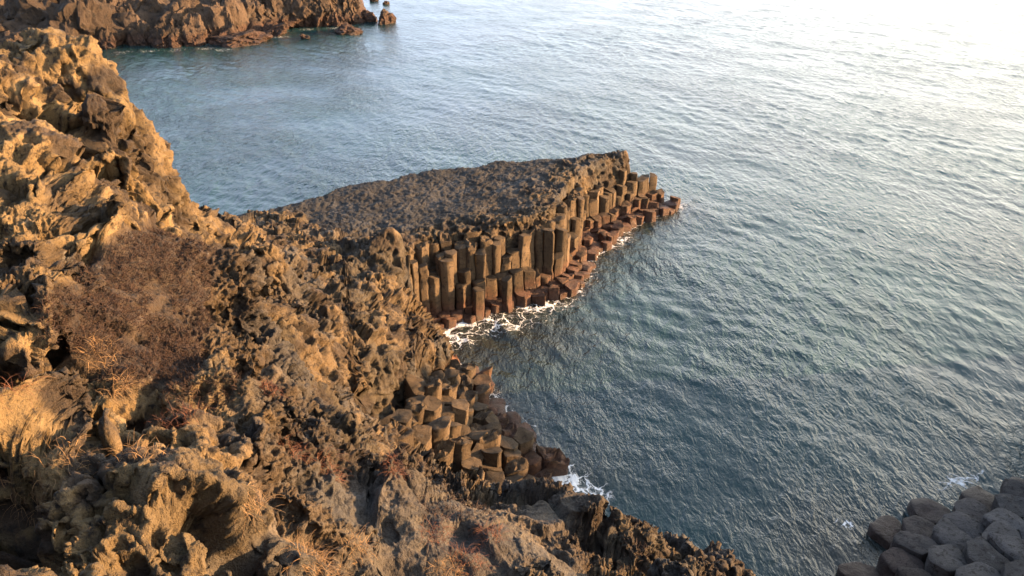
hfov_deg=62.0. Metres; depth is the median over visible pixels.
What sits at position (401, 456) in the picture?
dry shrub
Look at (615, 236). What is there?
basalt column
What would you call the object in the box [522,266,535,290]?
basalt column
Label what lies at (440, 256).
basalt column
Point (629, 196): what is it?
basalt column
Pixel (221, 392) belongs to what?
dry shrub
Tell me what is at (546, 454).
basalt column
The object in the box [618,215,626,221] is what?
basalt column
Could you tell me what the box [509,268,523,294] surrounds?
basalt column
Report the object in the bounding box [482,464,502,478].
basalt column
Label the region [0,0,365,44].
shore
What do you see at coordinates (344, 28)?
sea rock
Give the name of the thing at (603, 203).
basalt column
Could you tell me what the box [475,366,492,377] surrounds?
basalt column
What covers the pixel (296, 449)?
grass tuft
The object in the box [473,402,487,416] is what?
basalt column
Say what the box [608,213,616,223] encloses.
basalt column
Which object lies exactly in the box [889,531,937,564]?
basalt column
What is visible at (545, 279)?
basalt column
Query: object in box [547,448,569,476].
basalt column
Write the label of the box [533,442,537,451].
basalt column
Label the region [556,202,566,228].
basalt column
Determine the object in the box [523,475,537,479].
basalt column
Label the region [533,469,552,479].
basalt column
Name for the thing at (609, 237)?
basalt column
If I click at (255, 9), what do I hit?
boulder
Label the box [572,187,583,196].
basalt column
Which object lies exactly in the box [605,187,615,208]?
basalt column
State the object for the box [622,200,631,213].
basalt column
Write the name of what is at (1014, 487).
basalt column
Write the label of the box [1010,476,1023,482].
basalt column
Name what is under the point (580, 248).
basalt column
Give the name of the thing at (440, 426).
basalt column
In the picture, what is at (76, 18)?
boulder
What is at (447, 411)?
basalt column
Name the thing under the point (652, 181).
basalt column
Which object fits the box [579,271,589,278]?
basalt column
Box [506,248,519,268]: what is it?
basalt column
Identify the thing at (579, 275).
basalt column
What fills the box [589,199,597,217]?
basalt column
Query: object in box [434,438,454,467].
basalt column
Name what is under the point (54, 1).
boulder
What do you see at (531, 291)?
basalt column
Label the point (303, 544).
grass tuft
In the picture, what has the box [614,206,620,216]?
basalt column
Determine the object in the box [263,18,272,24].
boulder
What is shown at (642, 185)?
basalt column
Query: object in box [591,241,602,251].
basalt column
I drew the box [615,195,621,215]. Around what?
basalt column
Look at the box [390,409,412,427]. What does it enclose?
basalt column
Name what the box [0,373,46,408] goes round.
grass tuft
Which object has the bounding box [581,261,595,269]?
basalt column
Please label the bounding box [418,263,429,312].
basalt column
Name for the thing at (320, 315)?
terrain
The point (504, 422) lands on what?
basalt column
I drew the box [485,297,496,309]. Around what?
basalt column
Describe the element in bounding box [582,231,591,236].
basalt column
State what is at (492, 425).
basalt column
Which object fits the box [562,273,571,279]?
basalt column
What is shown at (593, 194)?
basalt column
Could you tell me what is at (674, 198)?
basalt column
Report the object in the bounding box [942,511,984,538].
basalt column
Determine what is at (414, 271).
basalt column
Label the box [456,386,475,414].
basalt column
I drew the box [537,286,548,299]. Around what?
basalt column
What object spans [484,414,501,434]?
basalt column
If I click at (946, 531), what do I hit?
basalt column
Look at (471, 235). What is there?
basalt column
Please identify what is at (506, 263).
basalt column
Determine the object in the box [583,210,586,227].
basalt column
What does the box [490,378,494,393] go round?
basalt column
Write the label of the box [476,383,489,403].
basalt column
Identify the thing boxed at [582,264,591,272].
basalt column
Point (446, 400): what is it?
basalt column
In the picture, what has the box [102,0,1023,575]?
sea
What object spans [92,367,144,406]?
grass tuft
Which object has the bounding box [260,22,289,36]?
boulder
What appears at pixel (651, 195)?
basalt column
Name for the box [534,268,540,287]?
basalt column
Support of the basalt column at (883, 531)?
on the terrain
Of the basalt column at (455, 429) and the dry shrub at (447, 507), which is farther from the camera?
the basalt column at (455, 429)
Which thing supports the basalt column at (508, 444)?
on the terrain
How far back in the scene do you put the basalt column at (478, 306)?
26.42 m
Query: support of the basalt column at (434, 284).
on the terrain
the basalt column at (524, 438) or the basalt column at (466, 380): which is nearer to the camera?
the basalt column at (524, 438)
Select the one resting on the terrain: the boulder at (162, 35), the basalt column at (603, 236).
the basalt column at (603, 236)
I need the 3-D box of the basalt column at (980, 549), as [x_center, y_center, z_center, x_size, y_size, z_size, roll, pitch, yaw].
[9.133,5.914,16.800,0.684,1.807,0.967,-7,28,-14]
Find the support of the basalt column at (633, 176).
on the terrain
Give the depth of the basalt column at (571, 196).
30.49 m
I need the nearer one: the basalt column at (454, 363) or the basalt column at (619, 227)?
the basalt column at (454, 363)
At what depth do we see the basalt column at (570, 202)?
30.19 m
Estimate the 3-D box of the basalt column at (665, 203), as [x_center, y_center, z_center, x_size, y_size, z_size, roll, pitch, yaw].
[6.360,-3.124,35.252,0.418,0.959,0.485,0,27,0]
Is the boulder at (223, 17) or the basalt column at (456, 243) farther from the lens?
the boulder at (223, 17)
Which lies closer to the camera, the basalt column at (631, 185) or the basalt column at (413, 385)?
the basalt column at (413, 385)
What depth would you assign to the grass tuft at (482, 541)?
8.97 m
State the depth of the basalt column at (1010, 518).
17.54 m
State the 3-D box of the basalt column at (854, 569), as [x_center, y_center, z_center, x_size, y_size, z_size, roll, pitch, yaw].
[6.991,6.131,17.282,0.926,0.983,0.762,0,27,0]
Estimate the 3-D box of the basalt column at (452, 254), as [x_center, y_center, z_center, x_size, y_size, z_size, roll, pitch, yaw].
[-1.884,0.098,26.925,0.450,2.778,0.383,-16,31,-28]
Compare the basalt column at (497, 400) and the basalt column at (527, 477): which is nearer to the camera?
the basalt column at (527, 477)
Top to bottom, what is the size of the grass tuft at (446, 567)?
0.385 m
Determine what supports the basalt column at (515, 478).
on the terrain
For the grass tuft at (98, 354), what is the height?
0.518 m
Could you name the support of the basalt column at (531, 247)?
on the terrain
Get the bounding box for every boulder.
[0,0,12,20]
[0,15,6,31]
[0,29,22,44]
[6,0,47,26]
[37,0,58,3]
[45,0,126,45]
[59,0,117,6]
[98,26,116,49]
[110,0,143,14]
[123,3,152,45]
[139,0,169,12]
[148,16,181,48]
[154,0,203,27]
[174,12,207,46]
[181,0,249,42]
[208,29,272,47]
[240,0,265,21]
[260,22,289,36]
[262,0,286,24]
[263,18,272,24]
[277,0,313,27]
[281,11,290,28]
[301,0,329,27]
[304,18,312,27]
[322,0,340,26]
[330,0,342,13]
[338,13,348,23]
[341,0,359,13]
[344,4,364,23]
[361,10,377,21]
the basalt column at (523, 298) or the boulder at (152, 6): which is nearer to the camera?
the basalt column at (523, 298)
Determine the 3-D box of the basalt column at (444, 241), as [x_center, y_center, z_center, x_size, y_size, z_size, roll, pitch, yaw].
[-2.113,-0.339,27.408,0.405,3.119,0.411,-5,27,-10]
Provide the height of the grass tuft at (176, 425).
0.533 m
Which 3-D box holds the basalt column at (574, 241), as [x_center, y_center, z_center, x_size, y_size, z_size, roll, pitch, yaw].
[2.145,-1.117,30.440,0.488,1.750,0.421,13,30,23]
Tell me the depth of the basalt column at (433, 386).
19.71 m
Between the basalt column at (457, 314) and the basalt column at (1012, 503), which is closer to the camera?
the basalt column at (1012, 503)
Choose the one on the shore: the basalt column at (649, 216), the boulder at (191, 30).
the boulder at (191, 30)
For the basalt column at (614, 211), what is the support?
on the terrain
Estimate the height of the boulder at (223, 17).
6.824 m
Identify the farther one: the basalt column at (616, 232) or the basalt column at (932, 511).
the basalt column at (616, 232)
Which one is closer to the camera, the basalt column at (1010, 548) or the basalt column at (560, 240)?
the basalt column at (1010, 548)
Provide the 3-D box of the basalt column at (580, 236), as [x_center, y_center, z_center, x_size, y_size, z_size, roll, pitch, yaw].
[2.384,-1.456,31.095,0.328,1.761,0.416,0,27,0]
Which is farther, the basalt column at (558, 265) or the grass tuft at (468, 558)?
the basalt column at (558, 265)
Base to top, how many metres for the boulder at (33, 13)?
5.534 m
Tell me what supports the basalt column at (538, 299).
on the terrain
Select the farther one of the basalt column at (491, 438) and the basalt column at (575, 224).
the basalt column at (575, 224)
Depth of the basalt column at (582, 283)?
28.61 m
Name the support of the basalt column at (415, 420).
on the terrain
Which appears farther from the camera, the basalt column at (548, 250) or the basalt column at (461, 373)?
the basalt column at (548, 250)
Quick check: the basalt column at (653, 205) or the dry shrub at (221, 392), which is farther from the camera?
the basalt column at (653, 205)
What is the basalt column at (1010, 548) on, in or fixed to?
on the terrain
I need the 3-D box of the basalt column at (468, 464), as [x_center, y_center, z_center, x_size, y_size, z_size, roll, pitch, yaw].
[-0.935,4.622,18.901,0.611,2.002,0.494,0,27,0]
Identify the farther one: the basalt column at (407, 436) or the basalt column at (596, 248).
the basalt column at (596, 248)
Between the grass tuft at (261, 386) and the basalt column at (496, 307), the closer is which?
the grass tuft at (261, 386)
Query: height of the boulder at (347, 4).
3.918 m
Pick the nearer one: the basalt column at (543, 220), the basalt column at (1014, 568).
the basalt column at (1014, 568)
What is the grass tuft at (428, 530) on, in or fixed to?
on the terrain
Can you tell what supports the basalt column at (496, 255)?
on the terrain
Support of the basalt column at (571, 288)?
on the terrain
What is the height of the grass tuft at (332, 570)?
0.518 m
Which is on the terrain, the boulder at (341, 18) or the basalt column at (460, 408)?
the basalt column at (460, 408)
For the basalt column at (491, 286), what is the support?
on the terrain
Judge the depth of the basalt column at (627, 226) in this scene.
32.88 m
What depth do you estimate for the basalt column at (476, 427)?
20.33 m
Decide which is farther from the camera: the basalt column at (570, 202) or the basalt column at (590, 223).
the basalt column at (590, 223)
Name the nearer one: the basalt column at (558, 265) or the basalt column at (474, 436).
the basalt column at (474, 436)
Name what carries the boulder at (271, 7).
on the shore
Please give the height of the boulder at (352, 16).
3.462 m
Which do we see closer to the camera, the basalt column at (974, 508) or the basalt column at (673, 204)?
the basalt column at (974, 508)
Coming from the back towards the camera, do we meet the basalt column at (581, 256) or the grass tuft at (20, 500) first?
the basalt column at (581, 256)
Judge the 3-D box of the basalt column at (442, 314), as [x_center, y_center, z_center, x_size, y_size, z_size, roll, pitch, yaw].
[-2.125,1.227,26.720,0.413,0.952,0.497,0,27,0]
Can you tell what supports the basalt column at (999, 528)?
on the terrain
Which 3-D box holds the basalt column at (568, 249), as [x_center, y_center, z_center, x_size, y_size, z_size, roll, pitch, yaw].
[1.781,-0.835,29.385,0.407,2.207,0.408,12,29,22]
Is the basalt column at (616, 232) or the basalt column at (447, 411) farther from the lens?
the basalt column at (616, 232)
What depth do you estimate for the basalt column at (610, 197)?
33.25 m
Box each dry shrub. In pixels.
[30,225,218,397]
[157,365,245,412]
[362,435,432,472]
[417,485,496,523]
[616,534,651,572]
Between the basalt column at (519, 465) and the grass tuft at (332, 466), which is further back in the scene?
the basalt column at (519, 465)
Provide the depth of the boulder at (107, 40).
63.52 m
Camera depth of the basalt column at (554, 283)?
28.25 m
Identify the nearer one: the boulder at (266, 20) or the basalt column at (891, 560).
the basalt column at (891, 560)
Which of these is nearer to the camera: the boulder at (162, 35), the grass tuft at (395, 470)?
the grass tuft at (395, 470)
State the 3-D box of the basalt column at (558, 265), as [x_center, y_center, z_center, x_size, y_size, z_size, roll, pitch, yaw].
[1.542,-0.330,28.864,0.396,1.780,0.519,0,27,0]
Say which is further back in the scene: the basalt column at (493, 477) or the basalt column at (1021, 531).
the basalt column at (493, 477)
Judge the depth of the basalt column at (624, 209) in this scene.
33.61 m
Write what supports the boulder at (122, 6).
on the shore
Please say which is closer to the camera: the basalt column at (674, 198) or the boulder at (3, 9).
the basalt column at (674, 198)
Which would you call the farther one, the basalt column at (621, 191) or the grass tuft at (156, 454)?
the basalt column at (621, 191)
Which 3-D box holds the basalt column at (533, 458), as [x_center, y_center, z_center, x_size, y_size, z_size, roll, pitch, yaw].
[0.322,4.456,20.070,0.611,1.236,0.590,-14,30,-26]
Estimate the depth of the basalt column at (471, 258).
26.75 m
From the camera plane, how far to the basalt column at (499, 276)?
27.37 m
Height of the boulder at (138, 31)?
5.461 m
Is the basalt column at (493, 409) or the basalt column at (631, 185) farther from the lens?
the basalt column at (631, 185)
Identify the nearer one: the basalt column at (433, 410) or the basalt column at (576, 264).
the basalt column at (433, 410)
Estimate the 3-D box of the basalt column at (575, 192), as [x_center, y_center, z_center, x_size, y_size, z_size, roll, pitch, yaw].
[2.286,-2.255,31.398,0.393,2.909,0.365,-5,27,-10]
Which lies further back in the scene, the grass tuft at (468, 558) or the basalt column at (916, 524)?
the basalt column at (916, 524)
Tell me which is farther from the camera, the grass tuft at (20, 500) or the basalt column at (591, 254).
the basalt column at (591, 254)
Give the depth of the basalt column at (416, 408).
18.93 m
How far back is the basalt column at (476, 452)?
18.96 m
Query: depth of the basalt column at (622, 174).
33.98 m
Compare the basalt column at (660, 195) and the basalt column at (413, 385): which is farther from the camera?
the basalt column at (660, 195)
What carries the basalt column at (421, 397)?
on the terrain
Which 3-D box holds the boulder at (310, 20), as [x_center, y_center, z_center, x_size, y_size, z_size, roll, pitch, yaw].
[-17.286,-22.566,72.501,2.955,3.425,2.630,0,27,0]
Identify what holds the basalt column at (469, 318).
on the terrain
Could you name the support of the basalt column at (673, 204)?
on the terrain
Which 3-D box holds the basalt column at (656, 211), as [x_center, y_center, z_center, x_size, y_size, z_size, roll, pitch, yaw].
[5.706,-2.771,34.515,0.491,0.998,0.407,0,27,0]
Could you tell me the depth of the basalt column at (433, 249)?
26.64 m
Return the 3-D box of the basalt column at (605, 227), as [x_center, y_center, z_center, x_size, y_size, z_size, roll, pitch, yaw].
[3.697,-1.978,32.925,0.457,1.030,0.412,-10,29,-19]
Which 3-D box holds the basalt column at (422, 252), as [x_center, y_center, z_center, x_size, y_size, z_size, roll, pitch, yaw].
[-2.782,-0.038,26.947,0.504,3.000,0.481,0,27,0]
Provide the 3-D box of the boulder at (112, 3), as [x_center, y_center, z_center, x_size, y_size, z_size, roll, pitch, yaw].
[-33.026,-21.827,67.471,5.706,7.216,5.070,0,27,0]
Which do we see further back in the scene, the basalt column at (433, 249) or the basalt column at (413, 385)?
the basalt column at (433, 249)
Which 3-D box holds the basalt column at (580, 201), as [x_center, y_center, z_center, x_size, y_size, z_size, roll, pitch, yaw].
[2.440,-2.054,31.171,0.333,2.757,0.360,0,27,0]
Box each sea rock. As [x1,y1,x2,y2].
[298,34,309,38]
[334,22,362,34]
[378,8,396,24]
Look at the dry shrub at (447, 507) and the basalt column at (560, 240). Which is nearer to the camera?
the dry shrub at (447, 507)
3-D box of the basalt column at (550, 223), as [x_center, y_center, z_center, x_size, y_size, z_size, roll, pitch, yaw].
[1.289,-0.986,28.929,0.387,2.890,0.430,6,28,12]
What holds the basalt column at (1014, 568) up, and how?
on the terrain
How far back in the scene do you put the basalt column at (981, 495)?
19.01 m
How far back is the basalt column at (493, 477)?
18.58 m
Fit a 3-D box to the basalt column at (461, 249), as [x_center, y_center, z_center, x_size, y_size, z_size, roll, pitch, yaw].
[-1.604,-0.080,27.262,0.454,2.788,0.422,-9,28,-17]
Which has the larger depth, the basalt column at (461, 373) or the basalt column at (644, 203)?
the basalt column at (644, 203)
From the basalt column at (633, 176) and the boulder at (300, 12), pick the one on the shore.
the boulder at (300, 12)
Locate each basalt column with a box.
[379,414,391,425]
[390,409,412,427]
[398,427,413,446]
[403,374,424,407]
[404,399,426,424]
[405,394,425,405]
[410,260,420,301]
[411,413,418,426]
[411,425,431,451]
[415,241,430,270]
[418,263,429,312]
[422,395,441,423]
[424,375,441,399]
[428,275,441,316]
[428,416,450,447]
[429,241,438,265]
[429,370,444,378]
[430,265,435,271]
[434,318,440,323]
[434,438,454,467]
[435,253,444,283]
[438,232,450,251]
[438,311,449,317]
[439,258,454,311]
[441,317,456,328]
[441,395,454,405]
[441,405,453,421]
[442,378,450,384]
[442,383,457,398]
[444,249,457,306]
[444,359,460,369]
[444,367,465,376]
[444,369,460,386]
[449,421,461,438]
[450,309,462,322]
[450,437,472,473]
[452,240,465,248]
[452,399,468,425]
[454,243,466,270]
[455,282,466,313]
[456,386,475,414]
[457,267,471,305]
[457,422,470,436]
[458,363,475,378]
[459,374,472,389]
[461,457,481,473]
[463,313,475,323]
[464,230,481,249]
[465,238,475,295]
[465,305,471,313]
[468,408,473,425]
[468,430,489,450]
[469,423,487,430]
[471,441,484,463]
[472,278,485,304]
[472,286,484,320]
[473,374,490,394]
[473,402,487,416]
[473,408,493,425]
[475,248,485,298]
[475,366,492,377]
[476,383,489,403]
[479,235,492,275]
[479,429,500,448]
[481,446,502,467]
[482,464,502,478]
[483,228,497,240]
[484,307,490,317]
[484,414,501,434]
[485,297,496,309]
[485,403,497,414]
[485,422,500,431]
[485,471,504,494]
[486,275,497,297]
[489,398,505,403]
[489,403,505,412]
[490,302,502,313]
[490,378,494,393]
[492,241,500,274]
[494,235,504,272]
[495,272,509,297]
[496,412,506,418]
[498,417,508,428]
[500,435,517,459]
[501,254,511,272]
[501,275,512,312]
[501,449,520,471]
[502,423,516,438]
[504,456,528,478]
[505,411,520,423]
[505,474,523,482]
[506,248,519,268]
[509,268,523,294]
[512,294,515,307]
[514,427,534,455]
[515,291,530,307]
[516,422,536,441]
[518,233,531,267]
[521,228,534,269]
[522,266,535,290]
[522,451,541,475]
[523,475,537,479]
[524,289,533,295]
[531,224,543,272]
[531,292,544,305]
[532,288,543,295]
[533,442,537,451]
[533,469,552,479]
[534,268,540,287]
[536,445,558,470]
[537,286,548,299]
[540,217,547,261]
[540,273,550,286]
[542,228,554,280]
[546,220,554,230]
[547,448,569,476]
[548,280,560,289]
[548,284,559,300]
[551,216,564,228]
[553,252,563,280]
[554,226,567,273]
[555,213,565,228]
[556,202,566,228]
[556,277,568,288]
[559,289,567,299]
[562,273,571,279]
[564,197,574,229]
[564,281,577,296]
[566,193,576,216]
[566,233,570,273]
[567,207,570,232]
[567,264,578,273]
[568,232,577,252]
[569,248,575,258]
[569,261,581,271]
[569,279,579,288]
[570,190,580,195]
[570,217,580,245]
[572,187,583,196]
[574,271,584,280]
[575,250,586,262]
[576,195,584,244]
[577,279,584,287]
[578,246,586,252]
[579,226,581,245]
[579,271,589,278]
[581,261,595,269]
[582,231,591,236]
[582,235,592,246]
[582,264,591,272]
[583,194,588,226]
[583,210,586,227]
[586,217,593,232]
[587,248,596,260]
[588,189,599,214]
[588,246,599,255]
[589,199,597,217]
[591,215,601,228]
[591,227,598,232]
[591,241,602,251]
[593,184,602,194]
[598,229,607,240]
[599,195,608,212]
[599,213,609,224]
[599,231,606,242]
[600,240,611,250]
[602,224,612,230]
[603,191,611,209]
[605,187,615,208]
[606,232,617,244]
[607,233,612,240]
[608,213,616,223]
[609,208,618,219]
[609,230,618,238]
[610,222,623,236]
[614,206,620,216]
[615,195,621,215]
[616,184,626,201]
[618,168,626,184]
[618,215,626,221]
[621,205,628,214]
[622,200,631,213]
[623,222,630,231]
[625,181,637,202]
[625,190,633,207]
[627,215,636,227]
[630,172,637,183]
[631,207,638,213]
[633,197,641,211]
[636,176,646,196]
[636,214,643,224]
[638,193,647,197]
[641,174,648,191]
[641,198,649,208]
[643,209,655,222]
[646,190,657,201]
[648,172,656,190]
[648,201,658,208]
[649,209,658,215]
[656,188,664,203]
[659,207,669,215]
[662,200,670,205]
[666,206,674,214]
[667,201,677,211]
[670,196,680,207]
[837,562,880,575]
[867,515,901,549]
[876,547,923,575]
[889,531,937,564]
[895,566,931,575]
[902,515,934,538]
[907,498,950,524]
[924,544,966,575]
[931,518,971,551]
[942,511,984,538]
[952,497,989,521]
[955,562,1000,575]
[959,485,994,510]
[962,536,1009,572]
[980,508,1023,531]
[982,521,1020,541]
[987,533,1023,561]
[990,493,1023,518]
[1000,478,1023,497]
[1000,560,1023,575]
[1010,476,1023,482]
[1019,528,1023,539]
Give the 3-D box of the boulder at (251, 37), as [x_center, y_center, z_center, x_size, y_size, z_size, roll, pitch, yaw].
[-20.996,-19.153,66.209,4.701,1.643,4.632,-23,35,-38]
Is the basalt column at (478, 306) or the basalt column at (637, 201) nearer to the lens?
the basalt column at (478, 306)
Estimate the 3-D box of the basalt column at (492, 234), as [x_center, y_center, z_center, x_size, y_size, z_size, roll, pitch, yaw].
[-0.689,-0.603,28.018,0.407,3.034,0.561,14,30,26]
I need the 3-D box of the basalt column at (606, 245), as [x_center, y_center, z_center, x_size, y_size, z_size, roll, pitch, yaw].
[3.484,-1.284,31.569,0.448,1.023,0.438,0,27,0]
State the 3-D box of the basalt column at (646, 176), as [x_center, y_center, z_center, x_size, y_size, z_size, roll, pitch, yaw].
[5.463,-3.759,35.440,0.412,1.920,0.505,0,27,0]
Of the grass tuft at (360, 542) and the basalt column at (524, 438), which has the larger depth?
the basalt column at (524, 438)
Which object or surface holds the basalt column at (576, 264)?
on the terrain
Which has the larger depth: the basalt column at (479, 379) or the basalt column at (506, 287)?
the basalt column at (506, 287)
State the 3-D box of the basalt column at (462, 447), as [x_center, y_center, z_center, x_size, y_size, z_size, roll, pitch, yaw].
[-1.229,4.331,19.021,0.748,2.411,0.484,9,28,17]
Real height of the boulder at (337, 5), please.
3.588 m
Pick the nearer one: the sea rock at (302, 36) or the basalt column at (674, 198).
the basalt column at (674, 198)
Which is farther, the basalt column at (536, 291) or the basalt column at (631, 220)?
the basalt column at (631, 220)
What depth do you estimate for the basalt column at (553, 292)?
27.82 m
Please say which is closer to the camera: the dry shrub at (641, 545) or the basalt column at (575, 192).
the dry shrub at (641, 545)
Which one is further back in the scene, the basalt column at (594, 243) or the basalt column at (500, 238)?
the basalt column at (594, 243)
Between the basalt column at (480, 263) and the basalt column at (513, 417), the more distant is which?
the basalt column at (480, 263)
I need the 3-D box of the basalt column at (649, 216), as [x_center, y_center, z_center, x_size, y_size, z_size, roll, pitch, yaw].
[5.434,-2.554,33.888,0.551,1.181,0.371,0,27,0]
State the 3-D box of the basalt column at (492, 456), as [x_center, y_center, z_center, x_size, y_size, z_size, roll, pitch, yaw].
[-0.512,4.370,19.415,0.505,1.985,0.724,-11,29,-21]
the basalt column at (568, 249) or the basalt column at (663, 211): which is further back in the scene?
the basalt column at (663, 211)
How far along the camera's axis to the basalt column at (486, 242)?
27.11 m
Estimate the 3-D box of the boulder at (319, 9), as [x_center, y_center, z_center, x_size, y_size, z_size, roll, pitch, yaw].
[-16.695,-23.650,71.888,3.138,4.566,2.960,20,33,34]
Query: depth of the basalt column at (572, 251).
29.96 m
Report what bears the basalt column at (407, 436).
on the terrain
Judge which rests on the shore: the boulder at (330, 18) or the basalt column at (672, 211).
the boulder at (330, 18)
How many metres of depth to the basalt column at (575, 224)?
30.23 m
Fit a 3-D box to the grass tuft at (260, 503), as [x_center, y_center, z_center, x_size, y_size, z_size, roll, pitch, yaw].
[-2.058,1.693,6.670,0.425,0.507,0.571,20,33,34]
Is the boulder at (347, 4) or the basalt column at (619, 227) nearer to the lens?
the basalt column at (619, 227)
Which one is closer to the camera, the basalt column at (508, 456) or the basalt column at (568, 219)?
the basalt column at (508, 456)
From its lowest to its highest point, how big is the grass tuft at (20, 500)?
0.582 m
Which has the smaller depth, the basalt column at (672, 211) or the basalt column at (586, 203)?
the basalt column at (586, 203)
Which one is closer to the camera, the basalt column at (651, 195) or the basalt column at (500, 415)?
the basalt column at (500, 415)
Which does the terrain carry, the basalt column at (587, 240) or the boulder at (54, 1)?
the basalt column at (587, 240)
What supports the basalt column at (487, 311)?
on the terrain
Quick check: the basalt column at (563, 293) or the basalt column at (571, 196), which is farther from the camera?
the basalt column at (571, 196)
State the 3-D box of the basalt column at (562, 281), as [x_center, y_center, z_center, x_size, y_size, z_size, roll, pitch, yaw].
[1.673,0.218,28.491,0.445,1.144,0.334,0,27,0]
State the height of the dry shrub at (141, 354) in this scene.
2.905 m
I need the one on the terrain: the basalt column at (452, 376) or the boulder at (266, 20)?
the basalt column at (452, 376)
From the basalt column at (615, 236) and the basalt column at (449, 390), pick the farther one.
the basalt column at (615, 236)
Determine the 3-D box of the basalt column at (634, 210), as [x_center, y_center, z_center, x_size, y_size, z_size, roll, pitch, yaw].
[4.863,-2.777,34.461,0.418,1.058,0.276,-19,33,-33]
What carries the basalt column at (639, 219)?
on the terrain
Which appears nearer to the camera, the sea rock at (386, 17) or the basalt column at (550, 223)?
the basalt column at (550, 223)
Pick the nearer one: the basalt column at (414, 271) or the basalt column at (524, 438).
the basalt column at (524, 438)
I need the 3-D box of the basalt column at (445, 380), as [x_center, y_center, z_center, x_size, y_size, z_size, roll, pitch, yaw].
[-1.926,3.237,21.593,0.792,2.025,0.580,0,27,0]
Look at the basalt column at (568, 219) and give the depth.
30.06 m
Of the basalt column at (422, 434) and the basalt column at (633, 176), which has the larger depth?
the basalt column at (633, 176)
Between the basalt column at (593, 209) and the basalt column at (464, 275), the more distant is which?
the basalt column at (593, 209)
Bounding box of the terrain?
[0,27,755,575]
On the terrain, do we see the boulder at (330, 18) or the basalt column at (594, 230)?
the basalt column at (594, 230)
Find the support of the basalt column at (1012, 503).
on the terrain
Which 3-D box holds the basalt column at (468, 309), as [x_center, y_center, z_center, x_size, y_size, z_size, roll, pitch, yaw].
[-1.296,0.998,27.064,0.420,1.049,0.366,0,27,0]
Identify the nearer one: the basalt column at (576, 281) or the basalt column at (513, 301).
the basalt column at (513, 301)
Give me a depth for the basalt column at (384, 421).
18.43 m
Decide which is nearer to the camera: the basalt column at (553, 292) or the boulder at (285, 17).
the basalt column at (553, 292)
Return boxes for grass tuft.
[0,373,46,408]
[0,478,37,526]
[22,433,106,497]
[73,333,118,377]
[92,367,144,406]
[97,433,169,471]
[152,397,208,428]
[222,479,283,539]
[258,376,290,398]
[277,432,314,462]
[279,527,341,575]
[296,539,353,575]
[314,449,351,483]
[330,527,381,568]
[378,451,408,482]
[411,512,457,555]
[421,550,466,575]
[446,537,491,575]
[472,516,512,551]
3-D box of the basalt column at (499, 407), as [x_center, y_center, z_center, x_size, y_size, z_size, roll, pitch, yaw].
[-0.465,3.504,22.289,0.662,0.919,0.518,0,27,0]
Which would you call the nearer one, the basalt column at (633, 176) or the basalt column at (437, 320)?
the basalt column at (437, 320)
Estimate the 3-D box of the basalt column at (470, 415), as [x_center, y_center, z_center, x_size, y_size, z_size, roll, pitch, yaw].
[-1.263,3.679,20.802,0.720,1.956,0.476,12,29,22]
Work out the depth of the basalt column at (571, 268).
29.14 m
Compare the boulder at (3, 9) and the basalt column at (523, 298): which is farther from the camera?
the boulder at (3, 9)
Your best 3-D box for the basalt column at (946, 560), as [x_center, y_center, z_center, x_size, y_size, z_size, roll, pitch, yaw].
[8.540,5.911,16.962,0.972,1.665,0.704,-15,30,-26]
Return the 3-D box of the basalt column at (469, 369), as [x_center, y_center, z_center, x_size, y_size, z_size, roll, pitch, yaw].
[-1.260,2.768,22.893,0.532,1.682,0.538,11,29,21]
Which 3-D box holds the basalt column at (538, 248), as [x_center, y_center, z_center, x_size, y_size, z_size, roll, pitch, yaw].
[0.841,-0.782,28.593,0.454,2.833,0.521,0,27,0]
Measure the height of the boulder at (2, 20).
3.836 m
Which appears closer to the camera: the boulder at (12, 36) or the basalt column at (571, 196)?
the basalt column at (571, 196)
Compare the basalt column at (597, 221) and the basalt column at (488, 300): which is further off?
the basalt column at (597, 221)
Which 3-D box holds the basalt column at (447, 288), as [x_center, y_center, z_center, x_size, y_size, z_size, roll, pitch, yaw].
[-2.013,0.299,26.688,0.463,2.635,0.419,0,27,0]
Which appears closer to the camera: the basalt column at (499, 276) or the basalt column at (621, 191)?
the basalt column at (499, 276)
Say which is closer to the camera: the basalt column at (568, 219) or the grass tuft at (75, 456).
the grass tuft at (75, 456)
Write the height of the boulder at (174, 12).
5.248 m
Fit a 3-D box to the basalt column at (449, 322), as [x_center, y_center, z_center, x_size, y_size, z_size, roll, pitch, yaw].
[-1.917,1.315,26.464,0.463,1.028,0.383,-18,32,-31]
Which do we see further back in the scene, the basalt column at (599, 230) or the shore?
the shore
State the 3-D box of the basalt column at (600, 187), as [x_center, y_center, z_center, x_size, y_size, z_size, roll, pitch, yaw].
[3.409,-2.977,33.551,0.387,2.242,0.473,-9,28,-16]
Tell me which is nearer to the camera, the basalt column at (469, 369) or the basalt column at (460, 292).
the basalt column at (469, 369)
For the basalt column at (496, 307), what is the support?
on the terrain
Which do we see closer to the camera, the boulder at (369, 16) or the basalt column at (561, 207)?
the basalt column at (561, 207)
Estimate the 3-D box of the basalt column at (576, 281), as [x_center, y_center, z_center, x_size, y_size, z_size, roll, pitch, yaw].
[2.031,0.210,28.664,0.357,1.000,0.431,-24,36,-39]
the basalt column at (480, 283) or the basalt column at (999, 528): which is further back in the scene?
the basalt column at (480, 283)
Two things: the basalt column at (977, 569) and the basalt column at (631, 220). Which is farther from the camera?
the basalt column at (631, 220)
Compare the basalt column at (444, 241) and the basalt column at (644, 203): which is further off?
the basalt column at (644, 203)
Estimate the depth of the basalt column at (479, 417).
20.62 m
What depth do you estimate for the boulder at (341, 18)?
72.17 m
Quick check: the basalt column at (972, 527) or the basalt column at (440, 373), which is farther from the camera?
the basalt column at (440, 373)
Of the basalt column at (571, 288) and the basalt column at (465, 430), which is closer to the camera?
the basalt column at (465, 430)
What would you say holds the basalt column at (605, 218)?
on the terrain
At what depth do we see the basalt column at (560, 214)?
29.41 m

